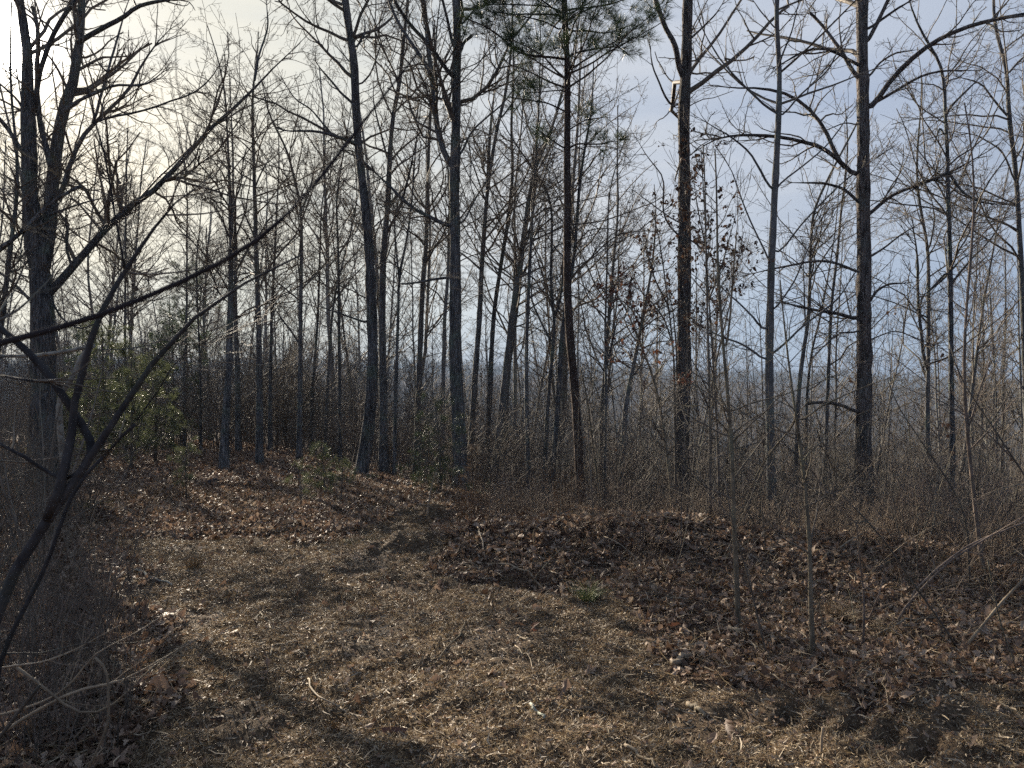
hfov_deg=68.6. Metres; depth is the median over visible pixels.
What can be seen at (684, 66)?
oak tree
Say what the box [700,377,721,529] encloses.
cane
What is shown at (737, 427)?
bare tree
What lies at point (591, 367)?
bare tree
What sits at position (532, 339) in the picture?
bare tree
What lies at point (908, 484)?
bush
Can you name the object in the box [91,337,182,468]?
pine tree
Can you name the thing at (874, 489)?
understory sapling
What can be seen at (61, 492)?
sapling
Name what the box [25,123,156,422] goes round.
bare tree
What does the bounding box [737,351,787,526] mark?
cane
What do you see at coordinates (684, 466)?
understory sapling
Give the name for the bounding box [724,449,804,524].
bush
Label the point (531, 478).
bush
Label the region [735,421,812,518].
understory sapling
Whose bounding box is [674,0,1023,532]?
oak tree
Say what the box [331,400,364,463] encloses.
understory sapling
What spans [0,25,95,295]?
bare tree
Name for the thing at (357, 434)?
understory sapling
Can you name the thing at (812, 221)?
maple tree
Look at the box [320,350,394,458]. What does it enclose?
understory sapling
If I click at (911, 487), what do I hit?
bush
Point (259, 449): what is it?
oak tree
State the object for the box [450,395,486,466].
understory sapling
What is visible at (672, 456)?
understory sapling
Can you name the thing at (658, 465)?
cane
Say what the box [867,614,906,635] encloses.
grass tuft
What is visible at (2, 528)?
bush
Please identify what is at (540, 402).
bare tree
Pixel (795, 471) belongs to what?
understory sapling
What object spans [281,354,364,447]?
understory sapling
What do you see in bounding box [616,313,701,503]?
bare tree
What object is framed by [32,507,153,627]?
weed clump
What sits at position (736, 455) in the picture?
cane
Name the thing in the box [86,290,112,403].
bare tree
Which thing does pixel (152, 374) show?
understory sapling
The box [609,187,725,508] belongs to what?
sapling
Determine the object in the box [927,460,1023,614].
cane
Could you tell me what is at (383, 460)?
oak tree
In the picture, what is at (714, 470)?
understory sapling
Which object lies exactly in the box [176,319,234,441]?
understory sapling
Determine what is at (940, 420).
bare tree
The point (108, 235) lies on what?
bare tree
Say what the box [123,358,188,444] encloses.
understory sapling
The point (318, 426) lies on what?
understory sapling
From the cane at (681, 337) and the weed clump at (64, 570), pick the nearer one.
the weed clump at (64, 570)
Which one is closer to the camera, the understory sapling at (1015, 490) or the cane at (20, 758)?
the cane at (20, 758)
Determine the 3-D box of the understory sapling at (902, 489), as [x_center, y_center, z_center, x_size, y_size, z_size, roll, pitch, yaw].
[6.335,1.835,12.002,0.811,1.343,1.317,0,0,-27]
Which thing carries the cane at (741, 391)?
on the ground at (850, 722)
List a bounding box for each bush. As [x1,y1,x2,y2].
[0,304,146,669]
[0,323,81,570]
[0,328,113,526]
[0,345,116,542]
[0,373,53,502]
[0,380,65,540]
[0,382,65,570]
[0,391,27,472]
[0,392,107,514]
[0,399,26,466]
[0,418,88,601]
[0,465,53,579]
[0,559,46,635]
[2,422,45,485]
[6,400,111,514]
[35,417,140,516]
[36,398,153,512]
[392,390,491,494]
[432,441,486,487]
[441,429,510,492]
[456,465,508,510]
[457,454,514,491]
[464,461,532,512]
[472,452,552,496]
[499,455,554,496]
[509,447,569,507]
[527,480,579,506]
[537,463,584,506]
[546,474,615,514]
[560,420,676,509]
[569,461,661,509]
[574,425,685,513]
[599,444,694,513]
[613,445,689,512]
[615,439,719,510]
[628,475,704,511]
[647,431,745,511]
[651,466,707,510]
[675,432,824,527]
[710,415,829,527]
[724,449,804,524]
[741,435,834,533]
[755,479,835,537]
[773,437,897,529]
[778,462,894,528]
[816,443,911,526]
[831,412,999,540]
[843,424,967,530]
[847,444,1008,537]
[856,465,953,538]
[859,460,977,539]
[871,408,1013,534]
[899,454,1003,534]
[902,470,1021,544]
[906,453,1005,541]
[909,449,1016,541]
[918,468,1023,540]
[942,449,1023,548]
[969,482,1023,543]
[979,466,1023,519]
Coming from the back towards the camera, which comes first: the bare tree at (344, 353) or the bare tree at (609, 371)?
the bare tree at (344, 353)
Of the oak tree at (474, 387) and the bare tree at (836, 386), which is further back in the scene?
the bare tree at (836, 386)
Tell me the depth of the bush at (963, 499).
7.08 m
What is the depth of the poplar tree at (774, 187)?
11.14 m
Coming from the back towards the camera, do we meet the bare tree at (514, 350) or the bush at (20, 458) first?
the bare tree at (514, 350)
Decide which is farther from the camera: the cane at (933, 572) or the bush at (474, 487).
the bush at (474, 487)
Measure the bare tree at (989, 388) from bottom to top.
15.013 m
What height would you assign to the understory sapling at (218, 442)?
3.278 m
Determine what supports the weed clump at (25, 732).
on the ground at (850, 722)
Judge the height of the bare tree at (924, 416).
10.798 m
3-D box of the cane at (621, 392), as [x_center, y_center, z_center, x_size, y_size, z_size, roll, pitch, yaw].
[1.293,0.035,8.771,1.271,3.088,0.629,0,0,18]
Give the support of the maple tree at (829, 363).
on the ground at (850, 722)
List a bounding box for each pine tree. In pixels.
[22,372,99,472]
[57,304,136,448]
[57,321,141,462]
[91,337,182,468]
[107,350,195,460]
[128,311,213,447]
[148,259,224,432]
[455,0,675,506]
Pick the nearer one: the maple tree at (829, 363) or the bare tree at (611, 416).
the maple tree at (829, 363)
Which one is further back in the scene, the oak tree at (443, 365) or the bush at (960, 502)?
the oak tree at (443, 365)
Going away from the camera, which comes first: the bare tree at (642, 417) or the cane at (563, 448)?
the cane at (563, 448)
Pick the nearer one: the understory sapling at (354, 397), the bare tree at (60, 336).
the understory sapling at (354, 397)
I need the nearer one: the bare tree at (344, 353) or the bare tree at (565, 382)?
the bare tree at (565, 382)
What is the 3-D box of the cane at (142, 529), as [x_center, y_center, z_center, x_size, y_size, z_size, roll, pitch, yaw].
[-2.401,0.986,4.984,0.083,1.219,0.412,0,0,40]
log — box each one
[207,478,250,482]
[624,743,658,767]
[670,650,698,665]
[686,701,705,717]
[728,625,757,632]
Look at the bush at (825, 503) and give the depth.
7.93 m
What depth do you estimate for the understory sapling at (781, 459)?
13.70 m
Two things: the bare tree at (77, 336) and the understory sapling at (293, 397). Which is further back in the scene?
the bare tree at (77, 336)
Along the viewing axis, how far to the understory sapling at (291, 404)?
19.92 m
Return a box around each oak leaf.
[149,676,161,691]
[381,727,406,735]
[530,622,539,631]
[557,678,570,699]
[583,664,591,676]
[724,719,738,736]
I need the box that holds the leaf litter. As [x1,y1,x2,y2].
[0,438,1023,767]
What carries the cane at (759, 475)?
on the ground at (850, 722)
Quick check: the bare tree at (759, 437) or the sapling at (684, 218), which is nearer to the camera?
the sapling at (684, 218)
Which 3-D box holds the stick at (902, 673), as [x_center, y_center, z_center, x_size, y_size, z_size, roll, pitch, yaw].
[2.099,1.595,4.130,0.582,0.047,0.094,0,0,24]
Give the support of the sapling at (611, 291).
on the ground at (850, 722)
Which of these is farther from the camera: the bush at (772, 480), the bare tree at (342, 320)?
the bare tree at (342, 320)
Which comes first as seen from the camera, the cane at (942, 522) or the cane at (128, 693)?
the cane at (128, 693)
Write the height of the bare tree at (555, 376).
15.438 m
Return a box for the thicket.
[0,354,1023,535]
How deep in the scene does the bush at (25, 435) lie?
7.23 m
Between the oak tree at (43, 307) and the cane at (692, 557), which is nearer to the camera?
the cane at (692, 557)
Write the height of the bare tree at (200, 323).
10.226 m
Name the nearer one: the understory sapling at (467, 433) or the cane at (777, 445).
the cane at (777, 445)
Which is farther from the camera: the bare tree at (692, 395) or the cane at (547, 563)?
the bare tree at (692, 395)
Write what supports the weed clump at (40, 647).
on the ground at (850, 722)
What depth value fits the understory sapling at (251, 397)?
24.18 m
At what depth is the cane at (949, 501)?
5.83 m
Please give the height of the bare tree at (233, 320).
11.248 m
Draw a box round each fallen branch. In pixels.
[0,617,159,715]
[0,637,201,732]
[0,684,40,738]
[2,625,119,667]
[16,641,201,712]
[87,657,109,767]
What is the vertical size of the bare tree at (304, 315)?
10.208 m
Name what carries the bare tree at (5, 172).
on the ground at (850, 722)
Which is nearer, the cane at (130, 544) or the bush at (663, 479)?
the cane at (130, 544)
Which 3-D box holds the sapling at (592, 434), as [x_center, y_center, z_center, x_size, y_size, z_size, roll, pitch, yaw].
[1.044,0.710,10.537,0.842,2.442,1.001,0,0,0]
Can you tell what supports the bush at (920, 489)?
on the ground at (850, 722)
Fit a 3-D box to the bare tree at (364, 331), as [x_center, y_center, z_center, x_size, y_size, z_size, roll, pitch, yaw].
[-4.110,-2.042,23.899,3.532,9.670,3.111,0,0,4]
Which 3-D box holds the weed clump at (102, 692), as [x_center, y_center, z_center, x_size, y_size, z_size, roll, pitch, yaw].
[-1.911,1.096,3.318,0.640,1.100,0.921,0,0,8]
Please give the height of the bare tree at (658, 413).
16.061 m
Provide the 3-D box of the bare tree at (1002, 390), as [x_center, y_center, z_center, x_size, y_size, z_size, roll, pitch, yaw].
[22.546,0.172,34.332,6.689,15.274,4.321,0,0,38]
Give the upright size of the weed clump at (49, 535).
1.107 m
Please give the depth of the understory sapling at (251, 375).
20.94 m
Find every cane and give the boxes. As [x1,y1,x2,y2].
[0,622,87,655]
[0,707,77,767]
[2,519,25,598]
[5,627,37,767]
[37,612,111,662]
[41,503,190,620]
[41,512,290,766]
[44,436,75,567]
[54,423,136,692]
[54,477,112,553]
[81,539,120,767]
[84,509,124,708]
[84,584,113,757]
[101,615,159,767]
[115,494,158,582]
[116,441,177,629]
[129,431,178,569]
[388,459,500,518]
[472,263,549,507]
[492,497,589,544]
[505,336,579,506]
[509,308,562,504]
[516,414,552,512]
[519,464,600,513]
[520,556,616,578]
[526,464,721,549]
[527,372,555,510]
[532,535,574,590]
[533,386,558,493]
[549,369,581,510]
[554,357,571,518]
[567,370,617,505]
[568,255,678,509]
[574,357,600,502]
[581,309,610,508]
[604,536,645,570]
[607,360,649,508]
[612,478,781,577]
[638,532,764,599]
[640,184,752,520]
[640,484,775,586]
[643,403,680,508]
[655,362,726,569]
[664,293,718,557]
[665,305,726,572]
[665,544,807,627]
[677,502,745,642]
[680,234,746,506]
[697,285,774,554]
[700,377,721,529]
[706,312,864,557]
[712,301,781,519]
[719,367,752,522]
[722,464,889,517]
[723,369,810,564]
[729,211,779,528]
[731,381,772,525]
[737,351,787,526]
[760,461,855,565]
[764,475,815,551]
[773,335,833,527]
[777,587,820,633]
[779,569,994,632]
[784,380,952,645]
[793,477,907,538]
[817,534,861,562]
[818,401,955,528]
[829,544,948,578]
[830,522,919,594]
[834,577,856,634]
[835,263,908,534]
[835,462,1022,608]
[840,488,961,649]
[842,512,1018,547]
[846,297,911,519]
[853,406,903,549]
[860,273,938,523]
[860,401,1023,592]
[862,352,939,574]
[897,514,1023,621]
[905,512,1023,614]
[908,574,1023,594]
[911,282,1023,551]
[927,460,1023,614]
[931,368,1000,527]
[955,436,1015,521]
[957,456,1001,521]
[958,585,1000,644]
[968,432,1004,532]
[968,577,1023,642]
[974,560,1023,673]
[1010,399,1023,500]
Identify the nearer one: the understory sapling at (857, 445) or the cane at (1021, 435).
the cane at (1021, 435)
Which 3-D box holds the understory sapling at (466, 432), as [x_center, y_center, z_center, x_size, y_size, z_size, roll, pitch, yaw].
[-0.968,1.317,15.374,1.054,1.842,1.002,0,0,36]
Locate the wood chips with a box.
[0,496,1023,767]
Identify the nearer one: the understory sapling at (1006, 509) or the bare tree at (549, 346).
the understory sapling at (1006, 509)
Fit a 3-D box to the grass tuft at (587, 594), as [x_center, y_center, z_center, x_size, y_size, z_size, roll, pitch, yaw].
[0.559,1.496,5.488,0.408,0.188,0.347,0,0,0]
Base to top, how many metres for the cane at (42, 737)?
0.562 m
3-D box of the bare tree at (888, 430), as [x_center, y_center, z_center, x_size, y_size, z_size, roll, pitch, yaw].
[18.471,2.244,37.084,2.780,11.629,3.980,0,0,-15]
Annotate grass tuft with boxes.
[74,493,120,510]
[157,474,197,498]
[182,550,208,569]
[318,713,346,730]
[566,577,614,606]
[814,590,873,623]
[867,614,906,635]
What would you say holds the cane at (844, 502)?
on the ground at (850, 722)
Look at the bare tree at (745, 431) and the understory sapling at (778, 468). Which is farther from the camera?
the bare tree at (745, 431)
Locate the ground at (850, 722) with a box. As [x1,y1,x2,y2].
[0,372,1023,767]
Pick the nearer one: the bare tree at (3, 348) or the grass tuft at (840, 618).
the grass tuft at (840, 618)
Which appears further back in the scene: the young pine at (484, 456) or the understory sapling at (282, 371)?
the understory sapling at (282, 371)
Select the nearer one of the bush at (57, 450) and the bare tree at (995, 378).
the bush at (57, 450)
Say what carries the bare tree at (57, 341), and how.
on the ground at (850, 722)
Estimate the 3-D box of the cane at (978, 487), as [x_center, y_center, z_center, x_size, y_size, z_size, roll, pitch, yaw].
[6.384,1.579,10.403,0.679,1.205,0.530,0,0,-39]
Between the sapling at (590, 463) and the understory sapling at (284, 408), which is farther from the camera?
the understory sapling at (284, 408)
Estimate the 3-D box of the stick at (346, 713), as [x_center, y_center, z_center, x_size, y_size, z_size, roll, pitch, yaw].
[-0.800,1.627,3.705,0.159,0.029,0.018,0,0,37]
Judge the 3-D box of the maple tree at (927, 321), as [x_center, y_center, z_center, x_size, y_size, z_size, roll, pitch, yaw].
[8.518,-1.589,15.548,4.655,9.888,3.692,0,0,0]
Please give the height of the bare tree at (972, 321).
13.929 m
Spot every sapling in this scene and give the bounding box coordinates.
[0,0,300,622]
[0,352,87,426]
[0,416,149,693]
[1,336,111,418]
[5,340,97,417]
[57,290,201,442]
[59,363,97,427]
[79,338,152,419]
[93,322,163,441]
[98,361,165,427]
[106,334,188,424]
[119,328,189,435]
[121,315,205,442]
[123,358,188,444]
[150,323,252,448]
[152,325,243,444]
[158,354,219,437]
[163,306,292,442]
[163,313,284,441]
[163,348,219,437]
[175,356,265,436]
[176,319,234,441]
[177,362,231,439]
[188,330,283,443]
[193,306,303,444]
[204,384,254,439]
[215,356,272,440]
[216,368,272,445]
[217,339,310,439]
[240,349,290,448]
[240,359,324,445]
[242,307,314,446]
[242,349,283,441]
[248,322,309,440]
[250,300,361,449]
[250,328,315,446]
[264,352,333,444]
[265,313,358,448]
[265,358,324,448]
[267,356,351,455]
[272,311,332,430]
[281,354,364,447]
[313,394,347,448]
[316,365,347,423]
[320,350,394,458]
[325,362,365,465]
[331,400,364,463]
[332,378,390,456]
[334,356,389,462]
[334,397,389,468]
[337,366,376,427]
[340,397,378,464]
[373,382,420,473]
[389,406,411,460]
[397,395,425,465]
[403,411,436,464]
[405,387,451,477]
[412,398,447,473]
[414,387,468,472]
[424,385,487,472]
[426,374,501,470]
[427,472,436,515]
[429,400,451,477]
[432,370,482,467]
[438,409,492,467]
[442,401,480,478]
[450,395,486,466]
[469,413,511,467]
[473,433,508,494]
[490,401,524,487]
[494,406,541,492]
[499,418,542,492]
[543,372,601,520]
[557,351,613,505]
[578,260,705,508]
[581,410,625,494]
[585,418,619,491]
[587,419,665,504]
[592,440,689,508]
[596,408,743,511]
[596,421,647,508]
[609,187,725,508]
[609,428,650,495]
[614,431,658,511]
[619,377,735,511]
[636,92,862,625]
[637,407,739,511]
[638,431,726,507]
[652,430,745,517]
[652,440,750,510]
[658,121,746,516]
[663,429,821,659]
[665,124,774,515]
[690,410,826,520]
[692,454,725,497]
[698,435,793,520]
[712,199,943,658]
[712,422,758,512]
[712,436,791,508]
[712,458,794,518]
[713,415,792,516]
[724,383,928,525]
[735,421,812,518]
[736,437,839,509]
[749,445,844,515]
[765,420,817,521]
[772,448,930,645]
[789,404,859,525]
[789,463,860,527]
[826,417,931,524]
[829,438,948,528]
[829,455,915,527]
[838,305,1023,468]
[848,438,902,515]
[853,398,984,531]
[869,465,943,529]
[874,378,1007,582]
[874,452,948,528]
[880,55,1023,567]
[888,300,1023,560]
[893,453,1013,525]
[899,434,1003,536]
[903,460,963,530]
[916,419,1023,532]
[938,456,1023,532]
[943,444,1023,525]
[954,424,1023,534]
[958,444,1015,502]
[978,461,1022,519]
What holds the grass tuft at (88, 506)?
on the ground at (850, 722)
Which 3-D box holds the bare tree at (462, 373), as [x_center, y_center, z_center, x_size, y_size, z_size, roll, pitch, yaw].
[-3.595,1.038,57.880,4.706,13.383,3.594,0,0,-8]
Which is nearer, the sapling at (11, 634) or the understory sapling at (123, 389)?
the sapling at (11, 634)
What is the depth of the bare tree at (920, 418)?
47.49 m
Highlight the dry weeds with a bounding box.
[3,442,1023,605]
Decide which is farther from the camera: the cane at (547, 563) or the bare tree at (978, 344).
the bare tree at (978, 344)
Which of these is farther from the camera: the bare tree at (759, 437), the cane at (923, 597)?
the bare tree at (759, 437)
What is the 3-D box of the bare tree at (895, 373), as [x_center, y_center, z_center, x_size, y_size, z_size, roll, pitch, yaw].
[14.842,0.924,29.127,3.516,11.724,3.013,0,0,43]
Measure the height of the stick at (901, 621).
0.304 m
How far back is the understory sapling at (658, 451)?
10.93 m
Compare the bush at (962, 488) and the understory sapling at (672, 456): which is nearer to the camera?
the bush at (962, 488)
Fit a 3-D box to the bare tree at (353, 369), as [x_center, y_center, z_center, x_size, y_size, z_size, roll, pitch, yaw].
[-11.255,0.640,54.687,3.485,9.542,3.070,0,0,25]
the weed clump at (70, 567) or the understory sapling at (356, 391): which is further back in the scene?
the understory sapling at (356, 391)
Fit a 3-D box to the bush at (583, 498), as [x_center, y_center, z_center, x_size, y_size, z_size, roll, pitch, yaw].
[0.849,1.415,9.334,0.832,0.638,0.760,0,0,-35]
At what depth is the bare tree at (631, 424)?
61.87 m
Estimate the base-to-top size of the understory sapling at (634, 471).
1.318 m
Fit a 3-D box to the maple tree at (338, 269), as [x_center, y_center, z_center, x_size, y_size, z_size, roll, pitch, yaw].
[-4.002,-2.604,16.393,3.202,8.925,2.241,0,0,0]
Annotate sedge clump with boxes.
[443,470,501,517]
[542,458,586,512]
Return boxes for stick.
[135,568,173,585]
[307,678,339,707]
[312,672,321,685]
[340,706,360,719]
[421,754,440,767]
[437,620,466,660]
[477,527,486,558]
[488,563,554,594]
[515,645,533,668]
[529,702,544,718]
[820,727,823,754]
[854,668,942,681]
[866,599,967,641]
[931,650,1023,668]
[942,667,965,681]
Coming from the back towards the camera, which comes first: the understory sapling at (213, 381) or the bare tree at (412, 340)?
the bare tree at (412, 340)
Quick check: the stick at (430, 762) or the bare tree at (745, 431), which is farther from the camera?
the bare tree at (745, 431)
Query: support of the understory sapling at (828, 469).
on the ground at (850, 722)
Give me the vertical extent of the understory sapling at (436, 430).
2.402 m
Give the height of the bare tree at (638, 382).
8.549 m
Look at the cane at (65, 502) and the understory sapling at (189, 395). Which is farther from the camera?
the understory sapling at (189, 395)
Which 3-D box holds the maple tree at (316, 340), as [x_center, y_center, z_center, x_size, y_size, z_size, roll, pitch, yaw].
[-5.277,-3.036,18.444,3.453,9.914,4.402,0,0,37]
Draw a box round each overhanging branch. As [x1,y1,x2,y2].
[0,28,574,346]
[0,167,155,282]
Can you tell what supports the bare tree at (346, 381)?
on the ground at (850, 722)
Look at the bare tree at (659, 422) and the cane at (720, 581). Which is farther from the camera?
the bare tree at (659, 422)
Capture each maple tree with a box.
[58,95,219,461]
[98,147,265,448]
[140,106,245,446]
[206,72,360,450]
[224,65,379,452]
[248,48,402,460]
[285,126,421,455]
[431,87,642,499]
[460,2,657,499]
[498,42,700,500]
[557,121,677,506]
[711,65,935,526]
[746,64,914,521]
[755,183,924,491]
[822,67,1023,514]
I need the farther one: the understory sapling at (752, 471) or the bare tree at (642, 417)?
the bare tree at (642, 417)
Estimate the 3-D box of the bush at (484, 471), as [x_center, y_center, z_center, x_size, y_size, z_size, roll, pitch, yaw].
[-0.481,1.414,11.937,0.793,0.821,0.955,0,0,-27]
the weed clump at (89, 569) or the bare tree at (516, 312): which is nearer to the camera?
the weed clump at (89, 569)
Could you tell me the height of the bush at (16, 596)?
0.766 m
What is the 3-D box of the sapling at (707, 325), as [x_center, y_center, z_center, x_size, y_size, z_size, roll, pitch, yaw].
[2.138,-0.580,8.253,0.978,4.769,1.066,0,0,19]
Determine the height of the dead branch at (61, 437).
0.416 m
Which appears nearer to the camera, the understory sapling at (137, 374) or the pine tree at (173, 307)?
the understory sapling at (137, 374)
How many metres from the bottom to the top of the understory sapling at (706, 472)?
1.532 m
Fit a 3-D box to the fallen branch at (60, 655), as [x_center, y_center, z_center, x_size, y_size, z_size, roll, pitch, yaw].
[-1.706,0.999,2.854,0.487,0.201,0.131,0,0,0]
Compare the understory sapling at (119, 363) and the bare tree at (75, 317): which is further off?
the bare tree at (75, 317)
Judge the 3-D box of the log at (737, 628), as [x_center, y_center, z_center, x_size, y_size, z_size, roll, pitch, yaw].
[1.494,1.596,4.866,0.200,0.055,0.071,0,0,23]
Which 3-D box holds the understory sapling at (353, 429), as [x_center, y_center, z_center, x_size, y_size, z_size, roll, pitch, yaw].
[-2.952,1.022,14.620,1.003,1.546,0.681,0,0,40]
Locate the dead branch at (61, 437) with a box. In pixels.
[0,344,95,474]
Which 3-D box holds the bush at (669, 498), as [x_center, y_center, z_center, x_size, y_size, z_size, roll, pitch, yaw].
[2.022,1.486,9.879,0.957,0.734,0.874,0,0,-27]
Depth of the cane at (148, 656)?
3.23 m
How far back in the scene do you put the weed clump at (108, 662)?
3.32 m
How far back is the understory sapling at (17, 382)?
18.96 m
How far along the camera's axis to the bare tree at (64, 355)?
55.01 m
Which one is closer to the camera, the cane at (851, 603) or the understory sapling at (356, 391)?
the cane at (851, 603)
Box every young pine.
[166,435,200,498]
[282,457,315,506]
[304,440,340,491]
[323,454,359,500]
[460,443,489,490]
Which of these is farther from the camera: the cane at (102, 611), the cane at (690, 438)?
the cane at (690, 438)
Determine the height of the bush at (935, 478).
1.457 m
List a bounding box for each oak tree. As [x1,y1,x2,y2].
[0,0,126,353]
[0,0,346,480]
[130,1,295,468]
[136,65,336,451]
[162,3,366,463]
[209,57,370,459]
[231,0,423,473]
[309,72,472,474]
[310,0,516,473]
[333,70,531,476]
[349,0,582,488]
[360,0,508,475]
[391,8,579,482]
[430,0,615,488]
[471,0,677,492]
[583,185,705,509]
[619,0,824,511]
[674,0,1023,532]
[809,0,1023,531]
[854,0,1023,444]
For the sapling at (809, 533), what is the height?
2.745 m
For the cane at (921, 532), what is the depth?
4.97 m
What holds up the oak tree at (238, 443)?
on the ground at (850, 722)
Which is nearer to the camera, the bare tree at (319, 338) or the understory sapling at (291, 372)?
the understory sapling at (291, 372)
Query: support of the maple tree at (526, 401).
on the ground at (850, 722)
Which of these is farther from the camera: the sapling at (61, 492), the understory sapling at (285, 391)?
the understory sapling at (285, 391)
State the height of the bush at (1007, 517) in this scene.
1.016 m
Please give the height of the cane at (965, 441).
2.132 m
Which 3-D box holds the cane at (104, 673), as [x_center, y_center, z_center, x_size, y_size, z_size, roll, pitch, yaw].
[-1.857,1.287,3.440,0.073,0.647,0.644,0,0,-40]
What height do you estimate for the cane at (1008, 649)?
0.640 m
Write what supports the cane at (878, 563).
on the ground at (850, 722)
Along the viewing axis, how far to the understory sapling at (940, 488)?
12.79 m
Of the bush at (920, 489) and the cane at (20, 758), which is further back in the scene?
the bush at (920, 489)
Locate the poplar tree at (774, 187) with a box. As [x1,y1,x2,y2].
[669,0,910,523]
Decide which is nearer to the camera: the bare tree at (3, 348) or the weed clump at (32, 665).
the weed clump at (32, 665)
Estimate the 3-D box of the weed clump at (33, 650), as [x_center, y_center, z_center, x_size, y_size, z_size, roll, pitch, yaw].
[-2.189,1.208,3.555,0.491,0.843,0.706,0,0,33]
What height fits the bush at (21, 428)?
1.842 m
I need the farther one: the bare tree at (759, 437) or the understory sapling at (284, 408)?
the bare tree at (759, 437)
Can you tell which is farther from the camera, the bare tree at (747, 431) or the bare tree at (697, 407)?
the bare tree at (697, 407)
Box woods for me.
[0,277,1023,515]
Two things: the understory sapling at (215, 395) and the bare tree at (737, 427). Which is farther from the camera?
the bare tree at (737, 427)
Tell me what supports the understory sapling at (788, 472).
on the ground at (850, 722)
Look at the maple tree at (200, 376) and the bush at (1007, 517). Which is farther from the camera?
the maple tree at (200, 376)
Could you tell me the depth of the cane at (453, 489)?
7.59 m
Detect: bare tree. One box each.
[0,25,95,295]
[0,43,97,377]
[0,127,37,313]
[0,229,29,336]
[0,239,28,386]
[9,326,29,399]
[10,292,76,360]
[11,265,74,364]
[21,231,98,370]
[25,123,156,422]
[25,293,77,374]
[54,268,107,391]
[61,151,155,442]
[63,125,165,375]
[64,295,92,385]
[80,119,182,379]
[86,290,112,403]
[88,171,169,435]
[113,254,175,362]
[126,253,183,428]
[142,223,244,396]
[148,293,187,401]
[154,203,249,440]
[158,170,246,432]
[166,234,226,439]
[191,282,249,383]
[196,207,287,441]
[204,233,255,375]
[207,283,252,375]
[210,318,225,405]
[220,141,304,430]
[243,220,315,442]
[248,242,305,445]
[258,36,385,453]
[263,219,336,388]
[276,310,324,388]
[279,171,411,414]
[281,277,334,442]
[291,0,468,423]
[291,268,355,436]
[317,280,366,388]
[318,200,406,413]
[318,314,364,394]
[321,310,364,406]
[323,166,434,427]
[336,327,365,411]
[341,340,356,436]
[345,227,415,457]
[351,191,441,458]
[378,194,472,396]
[378,289,430,393]
[383,109,478,465]
[403,268,471,468]
[408,289,493,422]
[421,342,449,457]
[435,315,484,428]
[441,3,613,493]
[448,285,511,446]
[459,47,582,486]
[470,252,554,486]
[475,0,667,485]
[481,175,630,499]
[495,164,603,412]
[495,251,580,452]
[499,213,614,460]
[510,356,550,470]
[518,243,591,465]
[524,201,655,498]
[532,50,674,497]
[544,281,642,459]
[549,298,618,446]
[553,358,601,440]
[555,175,667,404]
[556,263,655,457]
[567,359,617,454]
[576,207,707,470]
[594,391,623,446]
[599,320,669,472]
[615,377,652,463]
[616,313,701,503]
[621,276,690,480]
[628,376,669,473]
[644,379,671,472]
[653,375,675,480]
[667,339,724,442]
[668,252,729,483]
[675,235,747,485]
[689,209,780,488]
[691,257,763,480]
[691,294,764,473]
[702,298,778,482]
[713,378,753,503]
[722,295,804,464]
[730,336,811,499]
[733,383,775,495]
[755,314,854,463]
[763,350,825,491]
[790,210,908,493]
[795,213,937,431]
[809,413,824,484]
[817,367,877,490]
[845,256,936,473]
[845,325,913,486]
[872,342,910,492]
[872,349,959,480]
[878,364,923,475]
[887,332,957,474]
[889,307,990,485]
[891,269,998,508]
[902,218,1017,481]
[922,284,1019,479]
[923,129,1023,493]
[932,222,1022,478]
[938,240,1015,485]
[940,273,1021,523]
[942,255,1019,527]
[954,236,1023,455]
[955,301,1020,478]
[977,312,1019,441]
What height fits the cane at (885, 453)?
1.454 m
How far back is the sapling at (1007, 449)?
5.20 m
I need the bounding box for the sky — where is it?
[0,0,1023,388]
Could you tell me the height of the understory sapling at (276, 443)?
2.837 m
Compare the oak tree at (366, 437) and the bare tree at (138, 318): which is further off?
the bare tree at (138, 318)
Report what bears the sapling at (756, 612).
on the ground at (850, 722)
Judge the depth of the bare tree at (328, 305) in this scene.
25.65 m
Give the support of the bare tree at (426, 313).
on the ground at (850, 722)
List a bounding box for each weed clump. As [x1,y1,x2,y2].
[0,463,133,678]
[0,474,162,650]
[0,491,206,747]
[0,496,161,762]
[0,520,175,752]
[0,543,128,737]
[0,545,111,651]
[0,546,141,659]
[0,550,159,757]
[0,569,115,727]
[0,572,142,759]
[0,575,59,669]
[0,583,116,742]
[0,646,164,763]
[1,595,122,705]
[2,463,103,621]
[2,584,61,683]
[4,554,179,658]
[9,546,106,617]
[10,533,141,656]
[18,537,129,610]
[24,521,209,718]
[31,548,179,653]
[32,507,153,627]
[52,528,191,693]
[64,505,181,649]
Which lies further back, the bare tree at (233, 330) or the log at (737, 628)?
the bare tree at (233, 330)
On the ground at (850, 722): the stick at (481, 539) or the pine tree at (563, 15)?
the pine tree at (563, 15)
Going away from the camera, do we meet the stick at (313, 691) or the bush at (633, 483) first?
the stick at (313, 691)
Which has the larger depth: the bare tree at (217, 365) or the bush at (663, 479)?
the bare tree at (217, 365)
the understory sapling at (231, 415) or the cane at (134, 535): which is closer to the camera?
the cane at (134, 535)
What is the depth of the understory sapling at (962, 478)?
11.78 m
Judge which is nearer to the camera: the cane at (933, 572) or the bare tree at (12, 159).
the cane at (933, 572)
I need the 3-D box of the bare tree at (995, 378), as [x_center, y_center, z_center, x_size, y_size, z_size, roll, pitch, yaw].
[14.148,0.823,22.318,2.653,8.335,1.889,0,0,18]

